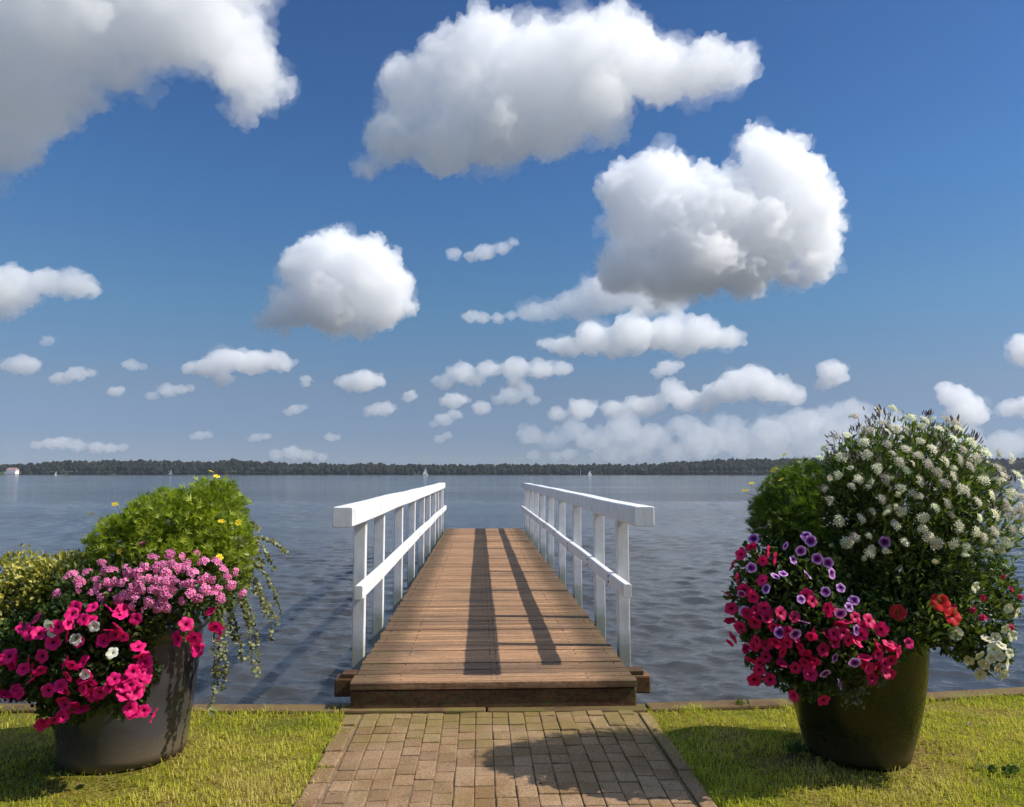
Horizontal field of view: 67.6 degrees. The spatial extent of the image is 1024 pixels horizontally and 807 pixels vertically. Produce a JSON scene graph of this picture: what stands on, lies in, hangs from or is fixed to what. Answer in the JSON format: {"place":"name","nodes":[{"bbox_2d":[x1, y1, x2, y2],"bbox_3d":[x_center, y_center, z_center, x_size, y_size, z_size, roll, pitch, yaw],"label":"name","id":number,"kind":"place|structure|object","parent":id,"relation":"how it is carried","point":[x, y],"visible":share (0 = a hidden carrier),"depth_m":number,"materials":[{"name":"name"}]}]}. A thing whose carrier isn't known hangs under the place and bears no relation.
{"place":"outdoors","nodes":[
{"label":"outdoors","id":0,"kind":"place"},
{"bbox_2d":[0,475,1023,706],"bbox_3d":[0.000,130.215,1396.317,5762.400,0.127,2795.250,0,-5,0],"label":"water","id":1,"kind":"structure","parent":0,"point":[684,549],"depth_m":17.65,"materials":[{"name":"blue liquid"}]},
{"bbox_2d":[332,483,653,710],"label":"jetty","id":2,"kind":"object","parent":1,"relation":"in","point":[486,618],"visible":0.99,"depth_m":6.44,"materials":[{"name":"brown wood"}]},
{"bbox_2d":[0,691,1023,806],"bbox_3d":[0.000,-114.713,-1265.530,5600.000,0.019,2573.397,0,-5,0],"label":"lawn","id":3,"kind":"structure","parent":0,"point":[100,783],"depth_m":4.04,"materials":[{"name":"plant"}]},
{"bbox_2d":[54,608,209,773],"bbox_3d":[-2.135,1.556,4.235,0.836,0.715,0.836,0,-5,0],"label":"planter pot","id":4,"kind":"object","parent":3,"relation":"on","point":[100,743],"visible":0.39,"depth_m":3.98,"materials":[{"name":"grey ceramic"}]},
{"bbox_2d":[0,653,42,703],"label":"silver leaf plant","id":5,"kind":"object","parent":4,"relation":"in","point":[24,697],"visible":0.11,"depth_m":3.78,"materials":[{"name":"plant"}]},
{"bbox_2d":[0,543,112,642],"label":"variegated plant","id":6,"kind":"object","parent":4,"relation":"in","point":[34,590],"visible":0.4,"depth_m":4.01,"materials":[{"name":"green plant"}]},
{"bbox_2d":[44,619,117,682],"bbox_3d":[-2.102,1.199,3.753,0.324,0.343,0.472,2,-6,-24],"label":"petunia plant","id":7,"kind":"object","parent":4,"relation":"in","point":[111,652],"visible":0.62,"depth_m":3.59,"materials":[{"name":"white plant"}]},
{"bbox_2d":[0,589,227,731],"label":"petunia plant","id":8,"kind":"object","parent":4,"relation":"in","point":[62,700],"visible":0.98,"depth_m":3.67,"materials":[{"name":"pink plant"}]},
{"bbox_2d":[51,541,246,637],"bbox_3d":[-1.853,0.948,3.924,0.982,0.485,0.496,0,-5,0],"label":"verbena plant","id":9,"kind":"object","parent":4,"relation":"in","point":[184,598],"visible":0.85,"depth_m":3.78,"materials":[{"name":"pink plant"}]},
{"bbox_2d":[76,470,259,596],"bbox_3d":[-1.844,0.793,4.140,0.944,0.864,0.768,0,-5,0],"label":"bidens plant","id":10,"kind":"object","parent":4,"relation":"in","point":[202,530],"visible":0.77,"depth_m":4.03,"materials":[{"name":"green plant"}]},
{"bbox_2d":[196,521,289,715],"bbox_3d":[-1.440,1.157,4.135,0.463,1.014,0.501,0,-5,0],"label":"trailing vine","id":11,"kind":"object","parent":4,"relation":"in","point":[249,620],"visible":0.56,"depth_m":4.17,"materials":[{"name":"green plant"}]},
{"bbox_2d":[0,715,1001,800],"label":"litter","id":12,"kind":"object","parent":3,"relation":"on","point":[729,791],"visible":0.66,"depth_m":3.92,"materials":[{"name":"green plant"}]},
{"bbox_2d":[293,712,716,806],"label":"path kerb","id":13,"kind":"structure","parent":3,"relation":"on","point":[333,754],"depth_m":4.00,"materials":[{"name":"concrete"}]},
{"bbox_2d":[316,710,697,806],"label":"brick path","id":14,"kind":"structure","parent":3,"relation":"on","point":[321,800],"depth_m":3.99,"materials":[{"name":"brown brick"}]},
{"bbox_2d":[0,687,1023,714],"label":"kerb","id":15,"kind":"structure","parent":3,"relation":"on","point":[732,705],"depth_m":4.97,"materials":[{"name":"grey concrete"}]},
{"bbox_2d":[736,696,749,708],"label":"weed","id":16,"kind":"object","parent":15,"relation":"on","point":[741,702],"visible":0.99,"depth_m":5.02,"materials":[{"name":"green plant"}]},
{"bbox_2d":[782,739,809,754],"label":"weed","id":17,"kind":"object","parent":3,"relation":"on","point":[795,745],"visible":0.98,"depth_m":4.18,"materials":[{"name":"green plant"}]},
{"bbox_2d":[791,623,931,769],"bbox_3d":[1.900,1.576,4.234,0.815,0.675,0.815,0,-5,0],"label":"planter pot","id":18,"kind":"object","parent":3,"relation":"on","point":[881,731],"visible":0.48,"depth_m":3.94,"materials":[{"name":"ceramic"}]},
{"bbox_2d":[741,453,841,557],"bbox_3d":[1.493,0.733,4.109,0.501,0.937,0.591,0,-5,0],"label":"bidens plant","id":19,"kind":"object","parent":18,"relation":"in","point":[797,489],"visible":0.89,"depth_m":4.00,"materials":[{"name":"green plant"}]},
{"bbox_2d":[737,500,907,689],"bbox_3d":[1.598,0.922,3.857,0.976,0.899,0.598,0,-5,0],"label":"petunia plant","id":20,"kind":"object","parent":18,"relation":"in","point":[810,540],"visible":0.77,"depth_m":3.71,"materials":[{"name":"purple plant"}]},
{"bbox_2d":[722,531,938,705],"bbox_3d":[1.590,1.060,3.862,1.026,0.827,0.624,0,-5,0],"label":"petunia plant","id":21,"kind":"object","parent":18,"relation":"in","point":[825,632],"visible":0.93,"depth_m":3.71,"materials":[{"name":"pink plant"}]},
{"bbox_2d":[839,667,888,710],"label":"silver leaf plant","id":22,"kind":"object","parent":18,"relation":"in","point":[846,696],"visible":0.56,"depth_m":3.83,"materials":[{"name":"plant"}]},
{"bbox_2d":[803,403,1023,656],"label":"cleome bush","id":23,"kind":"object","parent":18,"relation":"in","point":[873,566],"visible":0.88,"depth_m":3.93,"materials":[{"name":"white plant"}]},
{"bbox_2d":[880,593,961,635],"bbox_3d":[2.032,1.049,3.805,0.396,0.226,0.316,0,-5,0],"label":"geranium plant","id":24,"kind":"object","parent":18,"relation":"in","point":[951,616],"visible":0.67,"depth_m":3.71,"materials":[{"name":"red plant"}]},
{"bbox_2d":[903,546,1023,680],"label":"petunia plant","id":25,"kind":"object","parent":18,"relation":"in","point":[998,651],"visible":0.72,"depth_m":3.83,"materials":[{"name":"white plant"}]},
{"bbox_2d":[977,760,1019,775],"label":"weed","id":26,"kind":"object","parent":3,"relation":"on","point":[1014,769],"visible":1,"depth_m":3.92,"materials":[{"name":"green plant"}]},
{"bbox_2d":[0,468,1023,474],"bbox_3d":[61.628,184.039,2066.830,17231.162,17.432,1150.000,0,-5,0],"label":"hills","id":27,"kind":"structure","parent":0,"point":[232,470],"depth_m":1502.43,"materials":[{"name":"green plant"}]},
{"bbox_2d":[0,457,1023,474],"bbox_3d":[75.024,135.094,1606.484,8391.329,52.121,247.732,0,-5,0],"label":"forest","id":28,"kind":"object","parent":27,"relation":"on","point":[251,467],"visible":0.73,"depth_m":1509.51,"materials":[{"name":"green plant"}]},
{"bbox_2d":[4,468,18,473],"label":"house","id":29,"kind":"structure","parent":28,"relation":"on","point":[12,470],"depth_m":1479.34,"materials":[{"name":"white"}]},
{"bbox_2d":[0,0,1023,468],"label":"sky","id":30,"kind":"structure","parent":0,"point":[388,232],"materials":[{"name":"blue"}]}
]}

